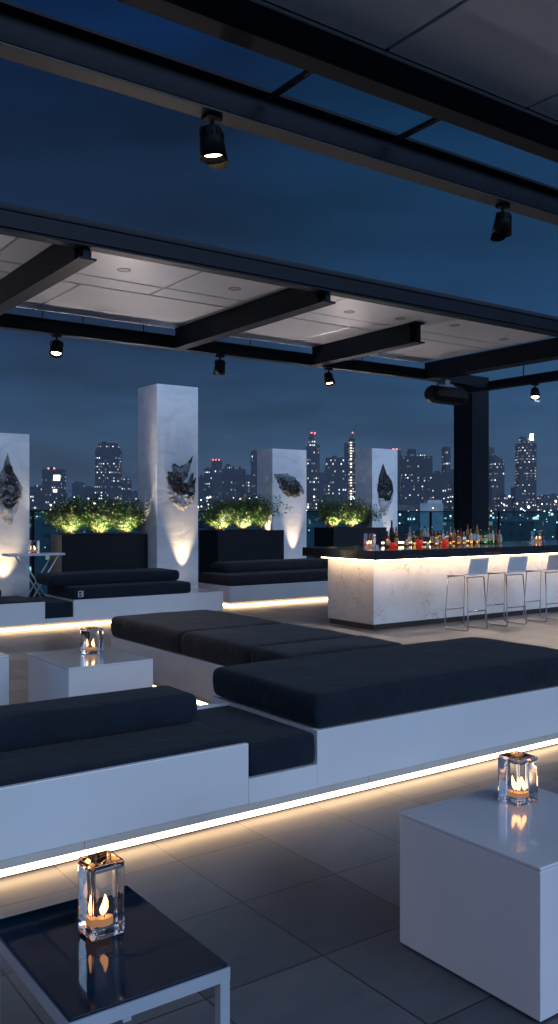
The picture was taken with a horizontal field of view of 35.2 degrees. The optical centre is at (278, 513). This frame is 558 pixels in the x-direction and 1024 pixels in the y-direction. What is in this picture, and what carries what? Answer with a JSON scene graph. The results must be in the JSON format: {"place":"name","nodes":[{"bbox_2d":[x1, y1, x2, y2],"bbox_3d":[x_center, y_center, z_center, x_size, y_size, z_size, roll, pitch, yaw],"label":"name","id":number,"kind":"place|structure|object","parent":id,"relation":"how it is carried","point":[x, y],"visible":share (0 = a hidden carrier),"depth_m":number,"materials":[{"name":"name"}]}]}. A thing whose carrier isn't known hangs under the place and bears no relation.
{"place":"outdoors","nodes":[
{"label":"outdoors","id":0,"kind":"place"},
{"bbox_2d":[0,433,28,596],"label":"sculpture column","id":1,"kind":"structure","parent":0,"point":[14,496],"depth_m":13.65,"materials":[{"name":"white paint"}]},
{"bbox_2d":[29,485,41,509],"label":"city tower","id":2,"kind":"structure","parent":0,"point":[35,497],"depth_m":899.98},
{"bbox_2d":[72,481,84,505],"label":"city tower","id":3,"kind":"structure","parent":0,"point":[77,486],"depth_m":1100.01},
{"bbox_2d":[82,486,94,505],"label":"city tower","id":4,"kind":"structure","parent":0,"point":[88,490],"depth_m":1000.00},
{"bbox_2d":[132,490,137,506],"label":"city tower","id":5,"kind":"structure","parent":0,"point":[134,494],"depth_m":1300.08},
{"bbox_2d":[138,384,197,587],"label":"sculpture column","id":6,"kind":"structure","parent":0,"point":[168,452],"depth_m":14.64,"materials":[{"name":"white paint"}]},
{"bbox_2d":[198,475,203,506],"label":"city tower","id":7,"kind":"structure","parent":0,"point":[200,489],"depth_m":1000.06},
{"bbox_2d":[211,459,221,505],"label":"city tower","id":8,"kind":"structure","parent":0,"point":[216,466],"depth_m":1000.00,"materials":[{"name":"black"}]},
{"bbox_2d":[0,601,557,1023],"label":"terrace floor","id":9,"kind":"structure","parent":0,"point":[290,916],"depth_m":3.69,"materials":[{"name":"ceramic"}]},
{"bbox_2d":[0,652,8,704],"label":"cube table","id":10,"kind":"object","parent":9,"relation":"on","point":[4,679],"visible":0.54,"depth_m":6.86,"materials":[{"name":"white paint"}]},
{"bbox_2d":[2,552,64,596],"bbox_3d":[-3.699,1.097,13.271,0.860,0.994,0.340,0,0,-36],"label":"folding table","id":11,"kind":"object","parent":9,"relation":"on","point":[20,555],"visible":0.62,"depth_m":13.20,"materials":[{"name":"white paint"}]},
{"bbox_2d":[28,540,39,552],"bbox_3d":[-3.698,0.506,13.271,0.131,0.193,0.131,0,0,-40],"label":"candle","id":12,"kind":"object","parent":11,"relation":"on","point":[33,546],"visible":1,"depth_m":13.23,"materials":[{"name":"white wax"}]},
{"bbox_2d":[28,646,152,701],"bbox_3d":[-1.479,1.355,6.857,0.680,0.490,0.840,0,0,-36],"label":"cube table","id":13,"kind":"object","parent":9,"relation":"on","point":[56,674],"visible":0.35,"depth_m":6.60,"materials":[{"name":"white paint"}]},
{"bbox_2d":[80,627,102,654],"bbox_3d":[-1.484,1.011,6.992,0.136,0.204,0.136,0,0,-40],"label":"candle","id":14,"kind":"object","parent":13,"relation":"on","point":[91,640],"visible":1,"depth_m":6.94,"materials":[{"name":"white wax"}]},
{"bbox_2d":[49,533,146,571],"bbox_3d":[-2.954,0.970,14.447,1.480,1.260,0.550,0,0,-36],"label":"planter","id":15,"kind":"object","parent":9,"relation":"on","point":[85,552],"visible":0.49,"depth_m":14.17,"materials":[{"name":"black metal"}]},
{"bbox_2d":[31,490,102,534],"bbox_3d":[-3.414,0.011,14.188,1.177,0.764,1.077,0,0,3],"label":"shrub","id":16,"kind":"object","parent":15,"relation":"on","point":[67,518],"visible":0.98,"depth_m":14.03,"materials":[{"name":"green plant"}]},
{"bbox_2d":[75,490,142,534],"bbox_3d":[-2.955,-0.002,14.410,1.216,0.792,1.113,0,0,19],"label":"shrub","id":17,"kind":"object","parent":15,"relation":"on","point":[101,521],"visible":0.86,"depth_m":14.35,"materials":[{"name":"green plant"}]},
{"bbox_2d":[104,499,148,533],"bbox_3d":[-2.576,0.070,14.731,0.965,0.645,0.967,0,0,9],"label":"shrub","id":18,"kind":"object","parent":15,"relation":"on","point":[135,520],"visible":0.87,"depth_m":14.58,"materials":[{"name":"green plant"}]},
{"bbox_2d":[0,568,222,632],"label":"sofa","id":19,"kind":"object","parent":9,"relation":"on","point":[70,599],"visible":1,"depth_m":12.69,"materials":[{"name":"black fabric"}]},
{"bbox_2d":[0,885,229,1023],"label":"coffee table","id":20,"kind":"object","parent":9,"relation":"on","point":[67,971],"visible":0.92,"depth_m":2.31,"materials":[{"name":"black glass"}]},
{"bbox_2d":[78,850,124,941],"bbox_3d":[-0.502,1.078,2.486,0.099,0.208,0.099,0,0,-38],"label":"candle","id":21,"kind":"object","parent":20,"relation":"on","point":[101,891],"visible":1,"depth_m":2.45,"materials":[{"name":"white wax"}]},
{"bbox_2d":[199,529,283,581],"bbox_3d":[-0.735,0.965,17.475,1.550,1.270,0.700,0,0,-36],"label":"planter","id":22,"kind":"object","parent":9,"relation":"on","point":[228,545],"visible":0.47,"depth_m":17.13,"materials":[{"name":"black metal"}]},
{"bbox_2d":[198,499,252,530],"bbox_3d":[-1.213,0.049,17.088,1.197,0.668,1.201,0,0,40],"label":"shrub","id":23,"kind":"object","parent":22,"relation":"on","point":[214,517],"visible":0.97,"depth_m":17.05,"materials":[{"name":"green plant"}]},
{"bbox_2d":[216,493,269,529],"bbox_3d":[-0.717,-0.010,17.411,1.352,0.787,1.010,0,0,-27],"label":"shrub","id":24,"kind":"object","parent":22,"relation":"on","point":[248,511],"visible":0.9,"depth_m":17.31,"materials":[{"name":"green plant"}]},
{"bbox_2d":[239,495,293,529],"bbox_3d":[-0.322,-0.021,17.728,1.280,0.809,1.110,0,0,-34],"label":"shrub","id":25,"kind":"object","parent":22,"relation":"on","point":[263,514],"visible":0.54,"depth_m":17.55,"materials":[{"name":"green plant"}]},
{"bbox_2d":[111,610,401,704],"bbox_3d":[-0.332,1.292,7.708,1.141,0.616,2.992,0,0,-36],"label":"daybed","id":26,"kind":"object","parent":9,"relation":"on","point":[191,651],"visible":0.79,"depth_m":7.39,"materials":[{"name":"black fabric"}]},
{"bbox_2d":[198,558,327,607],"bbox_3d":[0.197,1.228,16.187,3.270,0.743,1.080,0,0,-36],"label":"sofa","id":27,"kind":"object","parent":9,"relation":"on","point":[246,583],"visible":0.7,"depth_m":15.50,"materials":[{"name":"black fabric"}]},
{"bbox_2d":[0,637,557,878],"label":"sofa","id":28,"kind":"object","parent":9,"relation":"on","point":[82,775],"visible":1,"depth_m":4.82,"materials":[{"name":"black fabric"}]},
{"bbox_2d":[0,202,557,535],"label":"steel canopy","id":29,"kind":"object","parent":9,"relation":"on","point":[199,297],"visible":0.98,"depth_m":10.08,"materials":[{"name":"black metal"}]},
{"bbox_2d":[49,334,62,357],"bbox_3d":[-2.602,-1.962,10.307,0.167,0.273,0.227,0,0,9],"label":"spotlight","id":30,"kind":"object","parent":29,"relation":"hanging from","point":[56,349],"visible":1,"depth_m":10.30,"materials":[{"name":"black metal"}]},
{"bbox_2d":[213,354,224,374],"bbox_3d":[-0.789,-1.964,11.666,0.177,0.269,0.211,0,0,-36],"label":"spotlight","id":31,"kind":"object","parent":29,"relation":"hanging from","point":[219,368],"visible":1,"depth_m":11.60,"materials":[{"name":"black metal"}]},
{"bbox_2d":[0,0,557,225],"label":"canopy","id":32,"kind":"object","parent":29,"relation":"attached to","point":[487,68],"visible":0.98,"depth_m":4.56,"materials":[{"name":"black metal"}]},
{"bbox_2d":[199,111,228,168],"bbox_3d":[-0.358,-2.054,4.844,0.158,0.266,0.159,0,0,18],"label":"spotlight","id":33,"kind":"object","parent":32,"relation":"hanging from","point":[213,154],"visible":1,"depth_m":4.79,"materials":[{"name":"black metal"}]},
{"bbox_2d":[491,202,511,241],"bbox_3d":[1.576,-2.067,6.240,0.148,0.240,0.148,0,0,-36],"label":"spotlight","id":34,"kind":"object","parent":32,"relation":"hanging from","point":[502,229],"visible":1,"depth_m":6.19,"materials":[{"name":"black metal"}]},
{"bbox_2d":[324,368,335,385],"bbox_3d":[0.727,-1.969,12.689,0.169,0.260,0.212,0,0,-36],"label":"spotlight","id":35,"kind":"object","parent":29,"relation":"hanging from","point":[329,380],"visible":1,"depth_m":12.67,"materials":[{"name":"black metal"}]},
{"bbox_2d":[424,380,467,405],"bbox_3d":[2.628,-1.907,13.857,0.780,0.384,0.319,0,0,-36],"label":"loudspeaker","id":36,"kind":"object","parent":29,"relation":"hanging from","point":[443,392],"visible":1,"depth_m":13.71,"materials":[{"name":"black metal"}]},
{"bbox_2d":[530,383,540,400],"bbox_3d":[4.055,-1.922,13.908,0.168,0.274,0.233,0,0,25],"label":"spotlight","id":37,"kind":"object","parent":29,"relation":"hanging from","point":[534,394],"visible":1,"depth_m":13.90,"materials":[{"name":"black metal"}]},
{"bbox_2d":[257,449,305,558],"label":"sculpture column","id":38,"kind":"structure","parent":9,"relation":"on","point":[281,473],"depth_m":17.72,"materials":[{"name":"white paint"}]},
{"bbox_2d":[29,510,557,596],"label":"glass balustrade","id":39,"kind":"object","parent":9,"relation":"on","point":[32,538],"visible":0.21,"depth_m":21.34,"materials":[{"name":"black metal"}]},
{"bbox_2d":[314,527,386,557],"bbox_3d":[1.641,0.960,20.154,1.570,1.280,0.700,0,0,-36],"label":"planter","id":40,"kind":"object","parent":9,"relation":"on","point":[336,536],"visible":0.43,"depth_m":19.76,"materials":[{"name":"black metal"}]},
{"bbox_2d":[307,493,350,527],"bbox_3d":[1.241,-0.042,19.851,1.166,0.832,1.065,0,0,-26],"label":"shrub","id":41,"kind":"object","parent":40,"relation":"on","point":[329,513],"visible":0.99,"depth_m":19.70,"materials":[{"name":"green plant"}]},
{"bbox_2d":[334,497,370,527],"bbox_3d":[1.623,-0.004,20.207,1.180,0.756,1.305,0,0,13],"label":"shrub","id":42,"kind":"object","parent":40,"relation":"on","point":[350,521],"visible":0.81,"depth_m":19.97,"materials":[{"name":"green plant"}]},
{"bbox_2d":[358,504,389,526],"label":"shrub","id":43,"kind":"object","parent":40,"relation":"on","point":[368,518],"visible":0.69,"depth_m":20.21,"materials":[{"name":"green plant"}]},
{"bbox_2d":[356,448,396,535],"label":"sculpture column","id":44,"kind":"structure","parent":9,"relation":"on","point":[376,475],"depth_m":20.41,"materials":[{"name":"white paint"}]},
{"bbox_2d":[302,540,557,629],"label":"bar","id":45,"kind":"object","parent":9,"relation":"on","point":[377,587],"visible":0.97,"depth_m":12.72,"materials":[{"name":"white stone"}]},
{"bbox_2d":[364,533,375,547],"bbox_3d":[1.334,0.396,12.921,0.132,0.213,0.131,0,0,-41],"label":"candle","id":46,"kind":"object","parent":45,"relation":"on","point":[369,540],"visible":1,"depth_m":12.88,"materials":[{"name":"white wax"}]},
{"bbox_2d":[384,531,390,546],"bbox_3d":[1.617,0.382,13.134,0.098,0.236,0.096,0,0,-36],"label":"bottle","id":47,"kind":"object","parent":45,"relation":"on","point":[387,539],"visible":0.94,"depth_m":13.10,"materials":[{"name":"clear glass"}]},
{"bbox_2d":[389,520,393,541],"bbox_3d":[1.706,0.299,13.320,0.077,0.400,0.075,0,0,-36],"label":"bottle","id":48,"kind":"object","parent":45,"relation":"on","point":[391,533],"visible":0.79,"depth_m":13.29,"materials":[{"name":"black glass"}]},
{"bbox_2d":[389,542,396,546],"bbox_3d":[1.687,0.465,12.999,0.116,0.070,0.116,0,0,-36],"label":"candle cup","id":49,"kind":"object","parent":45,"relation":"on","point":[392,544],"visible":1,"depth_m":12.96,"materials":[{"name":"red glass"}]},
{"bbox_2d":[394,527,398,546],"bbox_3d":[1.761,0.348,13.236,0.075,0.302,0.073,0,0,-36],"label":"bottle","id":50,"kind":"object","parent":45,"relation":"on","point":[396,538],"visible":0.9,"depth_m":13.21,"materials":[{"name":"brown glass"}]},
{"bbox_2d":[404,534,408,545],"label":"bottle","id":51,"kind":"object","parent":45,"relation":"on","point":[406,541],"visible":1,"depth_m":13.62,"materials":[{"name":"clear glass"}]},
{"bbox_2d":[412,531,415,545],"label":"bottle","id":52,"kind":"object","parent":45,"relation":"on","point":[413,539],"visible":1,"depth_m":13.68,"materials":[{"name":"brown glass"}]},
{"bbox_2d":[416,540,422,546],"bbox_3d":[2.112,0.447,13.241,0.116,0.105,0.116,0,0,-36],"label":"candle cup","id":53,"kind":"object","parent":45,"relation":"on","point":[419,543],"visible":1,"depth_m":13.20,"materials":[{"name":"red glass"}]},
{"bbox_2d":[426,528,429,544],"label":"bottle","id":54,"kind":"object","parent":45,"relation":"on","point":[427,539],"visible":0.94,"depth_m":13.91,"materials":[{"name":"clear glass"}]},
{"bbox_2d":[379,541,489,545],"bbox_3d":[2.598,0.470,14.313,2.500,0.060,0.120,0,0,-36],"label":"serving tray","id":55,"kind":"object","parent":45,"relation":"on","point":[399,543],"visible":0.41,"depth_m":13.85,"materials":[{"name":"silver metal"}]},
{"bbox_2d":[408,527,410,543],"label":"bottle","id":56,"kind":"object","parent":55,"relation":"on","point":[409,535],"visible":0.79,"depth_m":13.89,"materials":[{"name":"clear glass"}]},
{"bbox_2d":[422,526,426,543],"bbox_3d":[2.334,0.351,14.101,0.074,0.296,0.072,0,0,-36],"label":"bottle","id":57,"kind":"object","parent":55,"relation":"on","point":[424,537],"visible":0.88,"depth_m":14.07,"materials":[{"name":"clear glass"}]},
{"bbox_2d":[430,526,433,544],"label":"bottle","id":58,"kind":"object","parent":55,"relation":"on","point":[431,537],"visible":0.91,"depth_m":14.15,"materials":[{"name":"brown glass"}]},
{"bbox_2d":[466,525,468,542],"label":"bottle","id":59,"kind":"object","parent":55,"relation":"on","point":[467,535],"visible":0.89,"depth_m":14.67,"materials":[{"name":"brown glass"}]},
{"bbox_2d":[472,527,474,542],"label":"bottle","id":60,"kind":"object","parent":55,"relation":"on","point":[473,532],"visible":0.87,"depth_m":14.70,"materials":[{"name":"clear glass"}]},
{"bbox_2d":[479,529,481,542],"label":"bottle","id":61,"kind":"object","parent":55,"relation":"on","point":[480,536],"visible":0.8,"depth_m":14.81,"materials":[{"name":"brown glass"}]},
{"bbox_2d":[487,528,489,541],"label":"bottle","id":62,"kind":"object","parent":55,"relation":"on","point":[488,534],"visible":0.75,"depth_m":14.95,"materials":[{"name":"green glass"}]},
{"bbox_2d":[433,531,438,544],"bbox_3d":[2.497,0.392,13.999,0.090,0.216,0.088,0,0,-36],"label":"bottle","id":63,"kind":"object","parent":45,"relation":"on","point":[435,539],"visible":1,"depth_m":13.97,"materials":[{"name":"clear glass"}]},
{"bbox_2d":[441,539,448,545],"bbox_3d":[2.555,0.447,13.557,0.116,0.105,0.116,0,0,-36],"label":"candle cup","id":64,"kind":"object","parent":45,"relation":"on","point":[444,542],"visible":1,"depth_m":13.51,"materials":[{"name":"red glass"}]},
{"bbox_2d":[448,527,452,544],"bbox_3d":[2.761,0.360,14.174,0.070,0.279,0.068,0,0,-36],"label":"bottle","id":65,"kind":"object","parent":45,"relation":"on","point":[450,538],"visible":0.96,"depth_m":14.15,"materials":[{"name":"brown glass"}]},
{"bbox_2d":[455,530,460,543],"bbox_3d":[2.900,0.384,14.276,0.096,0.230,0.094,0,0,-36],"label":"bottle","id":66,"kind":"object","parent":45,"relation":"on","point":[457,538],"visible":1,"depth_m":14.24,"materials":[{"name":"orange glass"}]},
{"bbox_2d":[461,532,465,543],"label":"bottle","id":67,"kind":"object","parent":45,"relation":"on","point":[463,539],"visible":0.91,"depth_m":14.33,"materials":[{"name":"clear glass"}]},
{"bbox_2d":[469,529,472,543],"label":"bottle","id":68,"kind":"object","parent":45,"relation":"on","point":[470,538],"visible":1,"depth_m":14.44,"materials":[{"name":"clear glass"}]},
{"bbox_2d":[475,524,478,543],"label":"bottle","id":69,"kind":"object","parent":45,"relation":"on","point":[477,536],"visible":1,"depth_m":14.57,"materials":[{"name":"brown glass"}]},
{"bbox_2d":[482,530,487,543],"bbox_3d":[3.429,0.385,14.670,0.096,0.230,0.093,0,0,-36],"label":"bottle","id":70,"kind":"object","parent":45,"relation":"on","point":[484,538],"visible":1,"depth_m":14.63,"materials":[{"name":"green glass"}]},
{"bbox_2d":[490,526,493,542],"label":"bottle","id":71,"kind":"object","parent":45,"relation":"on","point":[491,536],"visible":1,"depth_m":14.72,"materials":[{"name":"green glass"}]},
{"bbox_2d":[494,529,496,542],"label":"bottle","id":72,"kind":"object","parent":45,"relation":"on","point":[495,536],"visible":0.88,"depth_m":15.02,"materials":[{"name":"red glass"}]},
{"bbox_2d":[497,530,501,542],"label":"bottle","id":73,"kind":"object","parent":45,"relation":"on","point":[499,537],"visible":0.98,"depth_m":14.87,"materials":[{"name":"clear glass"}]},
{"bbox_2d":[531,530,543,541],"bbox_3d":[4.568,0.401,15.542,0.172,0.204,0.172,0,0,-41],"label":"candle","id":74,"kind":"object","parent":45,"relation":"on","point":[537,535],"visible":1,"depth_m":15.48,"materials":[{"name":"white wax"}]},
{"bbox_2d":[444,558,488,630],"bbox_3d":[2.595,1.103,12.148,0.417,0.986,0.473,0,0,-38],"label":"bar stool","id":75,"kind":"object","parent":9,"relation":"on","point":[478,566],"visible":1,"depth_m":12.05,"materials":[{"name":"silver metal"}]},
{"bbox_2d":[399,786,557,1021],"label":"cube table","id":76,"kind":"object","parent":9,"relation":"on","point":[478,888],"visible":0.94,"depth_m":3.00,"materials":[{"name":"white paint"}]},
{"bbox_2d":[498,751,537,806],"bbox_3d":[0.922,1.023,3.398,0.109,0.178,0.109,0,0,-33],"label":"candle","id":77,"kind":"object","parent":76,"relation":"on","point":[518,778],"visible":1,"depth_m":3.36,"materials":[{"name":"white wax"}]},
{"bbox_2d":[484,556,527,626],"bbox_3d":[3.275,1.103,12.658,0.417,0.986,0.473,0,0,-34],"label":"bar stool","id":78,"kind":"object","parent":9,"relation":"on","point":[517,564],"visible":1,"depth_m":12.54,"materials":[{"name":"silver metal"}]},
{"bbox_2d":[523,555,557,621],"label":"bar stool","id":79,"kind":"object","parent":9,"relation":"on","point":[552,564],"visible":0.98,"depth_m":13.01,"materials":[{"name":"silver metal"}]},
{"bbox_2d":[0,0,557,504],"label":"sky","id":80,"kind":"structure","parent":0,"point":[69,147],"materials":[{"name":"blue"}]},
{"bbox_2d":[320,471,324,505],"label":"city tower","id":81,"kind":"structure","parent":0,"point":[322,484],"depth_m":1200.02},
{"bbox_2d":[344,443,347,505],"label":"city tower","id":82,"kind":"structure","parent":0,"point":[345,449],"depth_m":999.97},
{"bbox_2d":[348,422,357,508],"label":"city tower","id":83,"kind":"structure","parent":0,"point":[351,467],"depth_m":949.98,"materials":[{"name":"black concrete"}]},
{"bbox_2d":[393,448,400,504],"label":"city tower","id":84,"kind":"structure","parent":0,"point":[398,474],"depth_m":999.84,"materials":[{"name":"black"}]},
{"bbox_2d":[442,447,450,472],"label":"city tower","id":85,"kind":"structure","parent":0,"point":[446,458],"depth_m":950.15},
{"bbox_2d":[489,447,493,453],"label":"city tower","id":86,"kind":"structure","parent":0,"point":[491,449],"depth_m":1000.38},
{"bbox_2d":[495,494,511,510],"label":"city tower","id":87,"kind":"structure","parent":0,"point":[506,502],"depth_m":700.00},
{"bbox_3d":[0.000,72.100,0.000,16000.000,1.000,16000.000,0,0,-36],"label":"ground","id":88,"kind":"structure","parent":0,"visible":0},
{"bbox_2d":[42,467,65,515],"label":"city tower","id":89,"kind":"structure","parent":88,"relation":"on","point":[53,483],"depth_m":760.01,"materials":[{"name":"black"}]},
{"bbox_2d":[95,442,121,506],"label":"city tower","id":90,"kind":"structure","parent":88,"relation":"on","point":[108,468],"depth_m":800.01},
{"bbox_2d":[122,478,131,508],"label":"city tower","id":91,"kind":"structure","parent":88,"relation":"on","point":[126,488],"depth_m":900.00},
{"bbox_2d":[204,467,211,509],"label":"city tower","id":92,"kind":"structure","parent":88,"relation":"on","point":[207,481],"depth_m":899.95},
{"bbox_2d":[222,464,235,508],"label":"city tower","id":93,"kind":"structure","parent":88,"relation":"on","point":[228,480],"depth_m":850.02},
{"bbox_2d":[236,467,245,504],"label":"city tower","id":94,"kind":"structure","parent":88,"relation":"on","point":[240,483],"depth_m":900.02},
{"bbox_2d":[246,473,250,504],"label":"city tower","id":95,"kind":"structure","parent":88,"relation":"on","point":[248,484],"depth_m":1100.07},
{"bbox_2d":[251,449,256,503],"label":"city tower","id":96,"kind":"structure","parent":88,"relation":"on","point":[253,471],"depth_m":1000.14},
{"bbox_2d":[29,505,557,594],"bbox_3d":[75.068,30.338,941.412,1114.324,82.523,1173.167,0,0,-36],"label":"city blocks","id":97,"kind":"structure","parent":88,"relation":"on","point":[512,528],"depth_m":270.34,"materials":[{"name":"glass"}]},
{"bbox_2d":[36,495,557,536],"bbox_3d":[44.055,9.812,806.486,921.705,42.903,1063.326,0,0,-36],"label":"city lights","id":98,"kind":"object","parent":97,"relation":"attached to","point":[413,518],"visible":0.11,"depth_m":266.08,"materials":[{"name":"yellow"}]},
{"bbox_2d":[511,487,520,516],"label":"city tower","id":99,"kind":"structure","parent":97,"relation":"on","point":[516,494],"depth_m":840.03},
{"bbox_2d":[306,432,319,508],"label":"city tower","id":100,"kind":"structure","parent":88,"relation":"on","point":[312,468],"depth_m":900.03,"materials":[{"name":"black concrete"}]},
{"bbox_2d":[325,456,346,504],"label":"city tower","id":101,"kind":"structure","parent":88,"relation":"on","point":[336,475],"depth_m":849.99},
{"bbox_2d":[400,449,432,505],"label":"city tower","id":102,"kind":"structure","parent":88,"relation":"on","point":[416,479],"depth_m":700.09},
{"bbox_2d":[415,500,442,530],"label":"building","id":103,"kind":"structure","parent":88,"relation":"on","point":[422,519],"depth_m":260.00,"materials":[{"name":"blue"}]},
{"bbox_2d":[433,471,447,505],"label":"city tower","id":104,"kind":"structure","parent":88,"relation":"on","point":[440,486],"depth_m":799.99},
{"bbox_2d":[443,469,453,507],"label":"city tower","id":105,"kind":"structure","parent":88,"relation":"on","point":[451,486],"depth_m":899.83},
{"bbox_2d":[489,453,504,510],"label":"city tower","id":106,"kind":"structure","parent":88,"relation":"on","point":[496,476],"depth_m":850.14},
{"bbox_2d":[515,434,536,516],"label":"city tower","id":107,"kind":"structure","parent":88,"relation":"on","point":[525,465],"depth_m":850.05,"materials":[{"name":"black concrete"}]},
{"bbox_2d":[537,495,548,512],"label":"city tower","id":108,"kind":"structure","parent":88,"relation":"on","point":[542,502],"depth_m":899.99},
{"bbox_2d":[543,493,557,506],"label":"city tower","id":109,"kind":"structure","parent":88,"relation":"on","point":[553,497],"depth_m":999.96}
]}

